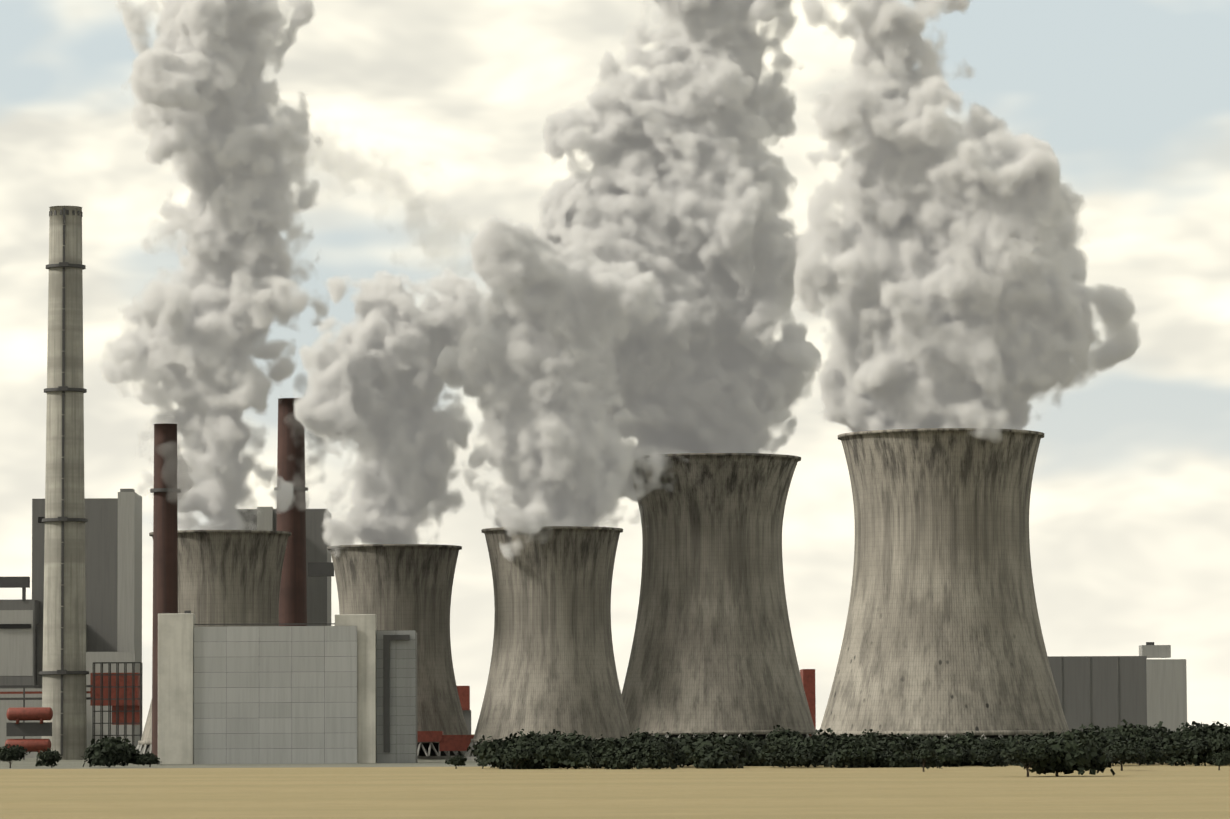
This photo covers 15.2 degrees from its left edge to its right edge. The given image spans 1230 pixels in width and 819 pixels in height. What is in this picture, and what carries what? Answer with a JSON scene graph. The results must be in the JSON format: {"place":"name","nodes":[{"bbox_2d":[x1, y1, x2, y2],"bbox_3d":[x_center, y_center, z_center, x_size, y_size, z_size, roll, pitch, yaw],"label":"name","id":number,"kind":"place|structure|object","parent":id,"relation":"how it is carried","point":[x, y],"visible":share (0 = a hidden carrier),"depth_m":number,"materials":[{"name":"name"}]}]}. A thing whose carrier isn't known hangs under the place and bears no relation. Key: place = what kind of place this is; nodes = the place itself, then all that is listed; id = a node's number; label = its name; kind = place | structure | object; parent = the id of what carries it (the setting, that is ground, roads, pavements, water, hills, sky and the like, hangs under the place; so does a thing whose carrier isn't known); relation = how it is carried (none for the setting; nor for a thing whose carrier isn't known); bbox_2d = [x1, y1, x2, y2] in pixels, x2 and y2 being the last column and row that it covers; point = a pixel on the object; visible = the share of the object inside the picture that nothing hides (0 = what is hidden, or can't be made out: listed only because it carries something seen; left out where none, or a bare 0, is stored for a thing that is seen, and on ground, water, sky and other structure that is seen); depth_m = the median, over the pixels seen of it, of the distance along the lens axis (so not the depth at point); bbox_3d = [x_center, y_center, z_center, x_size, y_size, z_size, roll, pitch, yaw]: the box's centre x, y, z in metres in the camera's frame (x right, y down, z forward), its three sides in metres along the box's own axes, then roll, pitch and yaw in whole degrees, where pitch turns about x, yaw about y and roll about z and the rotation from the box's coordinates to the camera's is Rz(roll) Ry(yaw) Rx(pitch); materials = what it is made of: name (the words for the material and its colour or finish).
{"place":"outdoors","nodes":[
{"label":"outdoors","id":0,"kind":"place"},
{"bbox_2d":[0,688,41,757],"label":"building","id":1,"kind":"structure","parent":0,"point":[5,705],"depth_m":2351.86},
{"bbox_2d":[6,722,51,735],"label":"tank rack","id":2,"kind":"object","parent":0,"point":[30,729],"visible":1,"depth_m":2131.99,"materials":[{"name":"metal"}]},
{"bbox_2d":[6,707,52,723],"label":"red tank","id":3,"kind":"object","parent":2,"relation":"on","point":[18,715],"visible":1,"depth_m":2130.73,"materials":[{"name":"metal"}]},
{"bbox_2d":[37,624,86,684],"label":"boiler house","id":4,"kind":"structure","parent":0,"point":[39,649],"depth_m":2411.68,"materials":[{"name":"concrete"}]},
{"bbox_2d":[32,498,117,651],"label":"boiler house","id":5,"kind":"structure","parent":0,"point":[102,548],"depth_m":2430.54,"materials":[{"name":"concrete"}]},
{"bbox_2d":[112,705,139,724],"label":"red plant","id":6,"kind":"object","parent":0,"point":[129,716],"visible":0.71,"depth_m":2233.65,"materials":[{"name":"paint"}]},
{"bbox_2d":[90,673,139,705],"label":"red plant","id":7,"kind":"object","parent":6,"relation":"on","point":[121,690],"visible":0.64,"depth_m":2233.33,"materials":[{"name":"paint"}]},
{"bbox_2d":[136,530,290,754],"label":"cooling tower","id":8,"kind":"structure","parent":0,"point":[229,576],"depth_m":1960.15,"materials":[{"name":"grey concrete"}]},
{"bbox_2d":[229,509,330,625],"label":"boiler house","id":9,"kind":"structure","parent":0,"point":[318,599],"depth_m":2504.19,"materials":[{"name":"concrete"}]},
{"bbox_2d":[308,562,333,576],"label":"boiler house duct","id":10,"kind":"object","parent":9,"relation":"attached to","point":[320,569],"visible":0.86,"depth_m":2285.77,"materials":[{"name":"metal"}]},
{"bbox_2d":[327,544,468,758],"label":"cooling tower","id":11,"kind":"structure","parent":0,"point":[400,586],"depth_m":2082.26,"materials":[{"name":"grey concrete"}]},
{"bbox_2d":[439,735,473,750],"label":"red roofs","id":12,"kind":"structure","parent":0,"point":[455,743],"depth_m":2037.32,"materials":[{"name":"paint"}]},
{"bbox_2d":[417,731,442,741],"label":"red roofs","id":13,"kind":"structure","parent":12,"relation":"on","point":[429,736],"depth_m":2037.15,"materials":[{"name":"paint"}]},
{"bbox_2d":[457,686,469,709],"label":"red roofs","id":14,"kind":"structure","parent":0,"point":[464,694],"depth_m":2337.16,"materials":[{"name":"paint"}]},
{"bbox_2d":[464,526,630,759],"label":"cooling tower","id":15,"kind":"structure","parent":0,"point":[552,665],"depth_m":1962.29,"materials":[{"name":"grey concrete"}]},
{"bbox_2d":[0,758,1184,768],"bbox_3d":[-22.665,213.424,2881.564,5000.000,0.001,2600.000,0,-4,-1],"label":"yard ground","id":16,"kind":"structure","parent":0,"point":[28,763],"depth_m":1701.17,"materials":[{"name":"concrete"}]},
{"bbox_2d":[0,744,30,767],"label":"yard bush","id":17,"kind":"object","parent":16,"relation":"on","point":[13,752],"visible":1,"depth_m":1631.85,"materials":[{"name":"green plant"}]},
{"bbox_2d":[0,599,39,688],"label":"building","id":18,"kind":"structure","parent":16,"relation":"on","point":[28,604],"depth_m":2402.11,"materials":[{"name":"metal"}]},
{"bbox_2d":[0,577,29,587],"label":"boiler house conveyor","id":19,"kind":"object","parent":18,"relation":"on","point":[13,582],"visible":1,"depth_m":2402.19,"materials":[{"name":"metal"}]},
{"bbox_2d":[0,610,32,675],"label":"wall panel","id":20,"kind":"object","parent":18,"relation":"attached to","point":[16,652],"visible":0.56,"depth_m":2400.62,"materials":[{"name":"metal"}]},
{"bbox_2d":[0,624,30,628],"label":"boiler house louvre","id":21,"kind":"object","parent":20,"relation":"attached to","point":[12,626],"visible":1,"depth_m":2400.49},
{"bbox_2d":[5,739,50,754],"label":"red tank","id":22,"kind":"object","parent":16,"relation":"on","point":[34,745],"visible":0.69,"depth_m":2130.69,"materials":[{"name":"metal"}]},
{"bbox_2d":[35,747,62,767],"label":"yard bush","id":23,"kind":"object","parent":16,"relation":"on","point":[49,757],"visible":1,"depth_m":1632.03,"materials":[{"name":"green plant"}]},
{"bbox_2d":[39,206,88,759],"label":"concrete chimney","id":24,"kind":"object","parent":16,"relation":"on","point":[64,673],"visible":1,"depth_m":2166.63,"materials":[{"name":"concrete"}]},
{"bbox_2d":[81,735,139,766],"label":"yard bush","id":25,"kind":"object","parent":16,"relation":"on","point":[109,751],"visible":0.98,"depth_m":1631.23,"materials":[{"name":"green plant"}]},
{"bbox_2d":[86,652,139,753],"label":"building","id":26,"kind":"structure","parent":16,"relation":"on","point":[91,657],"depth_m":2372.74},
{"bbox_2d":[92,662,142,744],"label":"scaffolding","id":27,"kind":"object","parent":16,"relation":"on","point":[133,698],"visible":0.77,"depth_m":2166.38,"materials":[{"name":"metal"}]},
{"bbox_2d":[117,492,141,661],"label":"building","id":28,"kind":"structure","parent":16,"relation":"on","point":[129,610],"depth_m":2430.30,"materials":[{"name":"concrete"}]},
{"bbox_2d":[132,751,159,766],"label":"yard bush","id":29,"kind":"object","parent":16,"relation":"on","point":[146,759],"visible":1,"depth_m":1633.51,"materials":[{"name":"green plant"}]},
{"bbox_2d":[150,423,180,756],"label":"brick chimney","id":30,"kind":"object","parent":16,"relation":"on","point":[165,560],"visible":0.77,"depth_m":1939.21,"materials":[{"name":"brick"}]},
{"bbox_2d":[158,613,195,764],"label":"scrubber hall stair tower","id":31,"kind":"structure","parent":16,"relation":"on","point":[175,687],"depth_m":1782.76,"materials":[{"name":"concrete"}]},
{"bbox_2d":[257,507,272,530],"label":"building","id":32,"kind":"structure","parent":16,"relation":"on","point":[265,520],"depth_m":2494.65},
{"bbox_2d":[193,626,356,763],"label":"building","id":33,"kind":"structure","parent":16,"relation":"on","point":[275,694],"depth_m":1784.32,"materials":[{"name":"metal"}]},
{"bbox_2d":[194,623,334,624],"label":"roof parapet","id":34,"kind":"structure","parent":33,"relation":"attached to","point":[271,624],"depth_m":1787.20,"materials":[{"name":"metal"}]},
{"bbox_2d":[274,398,307,625],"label":"brick chimney","id":35,"kind":"object","parent":16,"relation":"on","point":[293,598],"visible":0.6,"depth_m":2395.09,"materials":[{"name":"brick"}]},
{"bbox_2d":[335,614,376,762],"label":"scrubber hall stair tower","id":36,"kind":"structure","parent":16,"relation":"on","point":[366,624],"depth_m":1786.34,"materials":[{"name":"concrete"}]},
{"bbox_2d":[376,630,417,762],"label":"building","id":37,"kind":"structure","parent":16,"relation":"on","point":[402,701],"depth_m":1791.16,"materials":[{"name":"concrete"}]},
{"bbox_2d":[383,640,389,751],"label":"scrubber hall duct","id":38,"kind":"object","parent":37,"relation":"attached to","point":[386,687],"visible":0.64,"depth_m":1789.01,"materials":[{"name":"metal"}]},
{"bbox_2d":[800,669,815,734],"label":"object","id":39,"kind":"structure","parent":16,"relation":"on","point":[808,678],"depth_m":2340.63,"materials":[{"name":"paint"}]},
{"bbox_2d":[0,734,1229,818],"bbox_3d":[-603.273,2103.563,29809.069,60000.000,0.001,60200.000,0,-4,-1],"label":"ground","id":40,"kind":"structure","parent":0,"point":[1151,791],"depth_m":864.69,"materials":[{"name":"sand"}]},
{"bbox_2d":[445,753,466,768],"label":"yard bush","id":41,"kind":"object","parent":40,"relation":"on","point":[458,760],"visible":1,"depth_m":1486.47,"materials":[{"name":"green plant"}]},
{"bbox_2d":[467,735,512,756],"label":"hedgerow tree","id":42,"kind":"object","parent":40,"relation":"on","point":[485,747],"visible":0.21,"depth_m":1504.27,"materials":[{"name":"green plant"}]},
{"bbox_2d":[479,748,512,768],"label":"hedgerow bush","id":43,"kind":"object","parent":40,"relation":"on","point":[493,758],"visible":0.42,"depth_m":1464.06,"materials":[{"name":"green plant"}]},
{"bbox_2d":[501,747,533,768],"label":"hedgerow bush","id":44,"kind":"object","parent":40,"relation":"on","point":[514,755],"visible":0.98,"depth_m":1451.47,"materials":[{"name":"green plant"}]},
{"bbox_2d":[501,744,545,768],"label":"hedgerow bush","id":45,"kind":"object","parent":40,"relation":"on","point":[528,748],"visible":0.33,"depth_m":1457.20,"materials":[{"name":"green plant"}]},
{"bbox_2d":[506,729,551,747],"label":"hedgerow tree","id":46,"kind":"object","parent":40,"relation":"on","point":[523,737],"visible":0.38,"depth_m":1499.99,"materials":[{"name":"green plant"}]},
{"bbox_2d":[537,729,593,766],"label":"bush","id":47,"kind":"object","parent":40,"relation":"on","point":[573,739],"visible":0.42,"depth_m":1491.63,"materials":[{"name":"green plant"}]},
{"bbox_2d":[534,740,598,768],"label":"hedgerow bush","id":48,"kind":"object","parent":40,"relation":"on","point":[565,754],"visible":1,"depth_m":1449.55,"materials":[{"name":"green plant"}]},
{"bbox_2d":[589,738,631,764],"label":"hedgerow tree","id":49,"kind":"object","parent":40,"relation":"on","point":[597,751],"visible":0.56,"depth_m":1471.60,"materials":[{"name":"green plant"}]},
{"bbox_2d":[594,748,632,768],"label":"hedgerow bush","id":50,"kind":"object","parent":40,"relation":"on","point":[612,761],"visible":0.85,"depth_m":1432.87,"materials":[{"name":"green plant"}]},
{"bbox_2d":[606,742,650,768],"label":"hedgerow bush","id":51,"kind":"object","parent":40,"relation":"on","point":[636,753],"visible":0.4,"depth_m":1432.69,"materials":[{"name":"green plant"}]},
{"bbox_2d":[621,728,676,758],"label":"bush","id":52,"kind":"object","parent":40,"relation":"on","point":[632,740],"visible":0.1,"depth_m":1476.64,"materials":[{"name":"green plant"}]},
{"bbox_2d":[632,744,677,768],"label":"hedgerow bush","id":53,"kind":"object","parent":40,"relation":"on","point":[654,756],"visible":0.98,"depth_m":1427.33,"materials":[{"name":"green plant"}]},
{"bbox_2d":[641,732,680,757],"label":"hedgerow tree","id":54,"kind":"object","parent":40,"relation":"on","point":[660,742],"visible":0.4,"depth_m":1469.29,"materials":[{"name":"green plant"}]},
{"bbox_2d":[656,732,715,766],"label":"bush","id":55,"kind":"object","parent":40,"relation":"on","point":[688,739],"visible":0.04,"depth_m":1533.89,"materials":[{"name":"green plant"}]},
{"bbox_2d":[685,742,744,768],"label":"hedgerow bush","id":56,"kind":"object","parent":40,"relation":"on","point":[718,756],"visible":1,"depth_m":1445.92,"materials":[{"name":"green plant"}]},
{"bbox_2d":[682,731,754,762],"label":"bush","id":57,"kind":"object","parent":40,"relation":"on","point":[742,747],"visible":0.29,"depth_m":1489.00,"materials":[{"name":"green plant"}]},
{"bbox_2d":[742,746,776,765],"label":"hedgerow bush","id":58,"kind":"object","parent":40,"relation":"on","point":[752,762],"visible":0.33,"depth_m":1528.85,"materials":[{"name":"green plant"}]},
{"bbox_2d":[757,736,798,765],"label":"hedgerow tree","id":59,"kind":"object","parent":40,"relation":"on","point":[763,756],"visible":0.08,"depth_m":1470.55,"materials":[{"name":"green plant"}]},
{"bbox_2d":[765,725,803,742],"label":"bush","id":60,"kind":"object","parent":40,"relation":"on","point":[782,732],"visible":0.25,"depth_m":1549.36,"materials":[{"name":"green plant"}]},
{"bbox_2d":[762,738,814,767],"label":"hedgerow bush","id":61,"kind":"object","parent":40,"relation":"on","point":[784,754],"visible":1,"depth_m":1432.00,"materials":[{"name":"green plant"}]},
{"bbox_2d":[768,728,838,766],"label":"bush","id":62,"kind":"object","parent":40,"relation":"on","point":[812,739],"visible":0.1,"depth_m":1495.02,"materials":[{"name":"green plant"}]},
{"bbox_2d":[784,739,829,767],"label":"hedgerow bush","id":63,"kind":"object","parent":40,"relation":"on","point":[818,754],"visible":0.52,"depth_m":1458.05,"materials":[{"name":"green plant"}]},
{"bbox_2d":[815,735,866,764],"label":"bush","id":64,"kind":"object","parent":40,"relation":"on","point":[833,745],"visible":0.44,"depth_m":1477.56,"materials":[{"name":"green plant"}]},
{"bbox_2d":[821,745,870,767],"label":"hedgerow bush","id":65,"kind":"object","parent":40,"relation":"on","point":[843,757],"visible":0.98,"depth_m":1438.74,"materials":[{"name":"green plant"}]},
{"bbox_2d":[848,745,888,767],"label":"hedgerow bush","id":66,"kind":"object","parent":40,"relation":"on","point":[876,752],"visible":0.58,"depth_m":1448.91,"materials":[{"name":"green plant"}]},
{"bbox_2d":[849,735,912,751],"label":"hedgerow tree","id":67,"kind":"object","parent":40,"relation":"on","point":[877,741],"visible":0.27,"depth_m":1488.74,"materials":[{"name":"green plant"}]},
{"bbox_2d":[873,737,917,765],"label":"hedgerow tree","id":68,"kind":"object","parent":40,"relation":"on","point":[905,747],"visible":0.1,"depth_m":1488.96,"materials":[{"name":"green plant"}]},
{"bbox_2d":[876,749,924,767],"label":"hedgerow bush","id":69,"kind":"object","parent":40,"relation":"on","point":[899,759],"visible":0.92,"depth_m":1446.25,"materials":[{"name":"green plant"}]},
{"bbox_2d":[875,732,934,742],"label":"bush","id":70,"kind":"object","parent":40,"relation":"on","point":[904,735],"visible":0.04,"depth_m":1546.10,"materials":[{"name":"green plant"}]},
{"bbox_2d":[910,745,942,771],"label":"field bush","id":71,"kind":"object","parent":40,"relation":"on","point":[929,753],"visible":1,"depth_m":1289.92,"materials":[{"name":"green plant"}]},
{"bbox_2d":[906,738,969,759],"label":"bush","id":72,"kind":"object","parent":40,"relation":"on","point":[934,743],"visible":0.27,"depth_m":1499.72,"materials":[{"name":"green plant"}]},
{"bbox_2d":[926,745,964,766],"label":"hedgerow bush","id":73,"kind":"object","parent":40,"relation":"on","point":[947,756],"visible":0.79,"depth_m":1455.34,"materials":[{"name":"green plant"}]},
{"bbox_2d":[942,731,987,746],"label":"bush","id":74,"kind":"object","parent":40,"relation":"on","point":[968,738],"visible":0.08,"depth_m":1531.86,"materials":[{"name":"green plant"}]},
{"bbox_2d":[953,741,1000,765],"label":"hedgerow bush","id":75,"kind":"object","parent":40,"relation":"on","point":[974,751],"visible":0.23,"depth_m":1490.55,"materials":[{"name":"green plant"}]},
{"bbox_2d":[971,740,1010,758],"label":"bush","id":76,"kind":"object","parent":40,"relation":"on","point":[993,745],"visible":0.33,"depth_m":1496.20,"materials":[{"name":"green plant"}]},
{"bbox_2d":[975,749,1008,766],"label":"hedgerow bush","id":77,"kind":"object","parent":40,"relation":"on","point":[987,758],"visible":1,"depth_m":1454.57,"materials":[{"name":"green plant"}]},
{"bbox_2d":[1000,741,1053,776],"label":"tree","id":78,"kind":"object","parent":40,"relation":"on","point":[1030,753],"visible":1,"depth_m":1128.62,"materials":[{"name":"green plant"}]},
{"bbox_2d":[1015,731,1114,775],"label":"field tree","id":79,"kind":"object","parent":40,"relation":"on","point":[1071,754],"visible":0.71,"depth_m":1135.16,"materials":[{"name":"green plant"}]},
{"bbox_2d":[1074,722,1105,741],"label":"bush","id":80,"kind":"object","parent":40,"relation":"on","point":[1086,731],"visible":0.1,"depth_m":1501.18,"materials":[{"name":"green plant"}]},
{"bbox_2d":[1088,735,1130,765],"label":"hedgerow bush","id":81,"kind":"object","parent":40,"relation":"on","point":[1098,740],"visible":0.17,"depth_m":1453.76,"materials":[{"name":"green plant"}]},
{"bbox_2d":[1099,728,1132,763],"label":"hedgerow tree","id":82,"kind":"object","parent":40,"relation":"on","point":[1113,736],"visible":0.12,"depth_m":1487.83,"materials":[{"name":"green plant"}]},
{"bbox_2d":[1103,740,1147,770],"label":"field bush","id":83,"kind":"object","parent":40,"relation":"on","point":[1124,753],"visible":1,"depth_m":1289.08,"materials":[{"name":"green plant"}]},
{"bbox_2d":[1120,724,1159,742],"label":"bush","id":84,"kind":"object","parent":40,"relation":"on","point":[1128,733],"visible":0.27,"depth_m":1517.09,"materials":[{"name":"green plant"}]},
{"bbox_2d":[1125,733,1163,765],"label":"hedgerow bush","id":85,"kind":"object","parent":40,"relation":"on","point":[1154,755],"visible":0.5,"depth_m":1476.61,"materials":[{"name":"green plant"}]},
{"bbox_2d":[1138,721,1169,763],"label":"hedgerow tree","id":86,"kind":"object","parent":40,"relation":"on","point":[1153,730],"visible":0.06,"depth_m":1545.64,"materials":[{"name":"green plant"}]},
{"bbox_2d":[1152,726,1195,754],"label":"hedgerow tree","id":87,"kind":"object","parent":40,"relation":"on","point":[1176,736],"visible":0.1,"depth_m":1485.36,"materials":[{"name":"green plant"}]},
{"bbox_2d":[1160,737,1209,765],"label":"hedgerow bush","id":88,"kind":"object","parent":40,"relation":"on","point":[1182,751],"visible":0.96,"depth_m":1444.88,"materials":[{"name":"green plant"}]},
{"bbox_2d":[1168,733,1220,765],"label":"hedgerow bush","id":89,"kind":"object","parent":40,"relation":"on","point":[1207,757],"visible":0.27,"depth_m":1447.90,"materials":[{"name":"green plant"}]},
{"bbox_2d":[1179,721,1217,741],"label":"bush","id":90,"kind":"object","parent":40,"relation":"on","point":[1200,729],"visible":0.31,"depth_m":1486.97,"materials":[{"name":"green plant"}]},
{"bbox_2d":[1205,733,1229,759],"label":"hedgerow bush","id":91,"kind":"object","parent":40,"relation":"on","point":[1224,741],"visible":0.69,"depth_m":1441.88,"materials":[{"name":"green plant"}]},
{"bbox_2d":[1205,723,1229,764],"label":"hedgerow tree","id":92,"kind":"object","parent":40,"relation":"on","point":[1222,729],"visible":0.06,"depth_m":1480.60,"materials":[{"name":"green plant"}]},
{"bbox_2d":[1211,750,1229,769],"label":"field bush","id":93,"kind":"object","parent":40,"relation":"on","point":[1219,759],"visible":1,"depth_m":1291.15,"materials":[{"name":"green plant"}]},
{"bbox_2d":[0,0,1229,733],"label":"sky","id":94,"kind":"structure","parent":0,"point":[498,257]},
{"bbox_2d":[621,453,816,739],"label":"cooling tower","id":95,"kind":"structure","parent":0,"point":[712,649],"depth_m":2105.14,"materials":[{"name":"grey concrete"}]},
{"bbox_2d":[817,428,1071,739],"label":"cooling tower","id":96,"kind":"structure","parent":0,"point":[943,635],"depth_m":1805.35,"materials":[{"name":"grey concrete"}]},
{"bbox_2d":[1048,656,1146,732],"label":"hall","id":97,"kind":"structure","parent":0,"point":[1131,688],"depth_m":2293.28,"materials":[{"name":"metal"}]},
{"bbox_2d":[1139,645,1170,657],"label":"hall penthouse","id":98,"kind":"object","parent":97,"relation":"on","point":[1156,651],"visible":0.86,"depth_m":2300.84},
{"bbox_2d":[1146,659,1186,731],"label":"industrial building","id":99,"kind":"structure","parent":97,"relation":"attached to","point":[1167,692],"depth_m":2293.18,"materials":[{"name":"concrete"}]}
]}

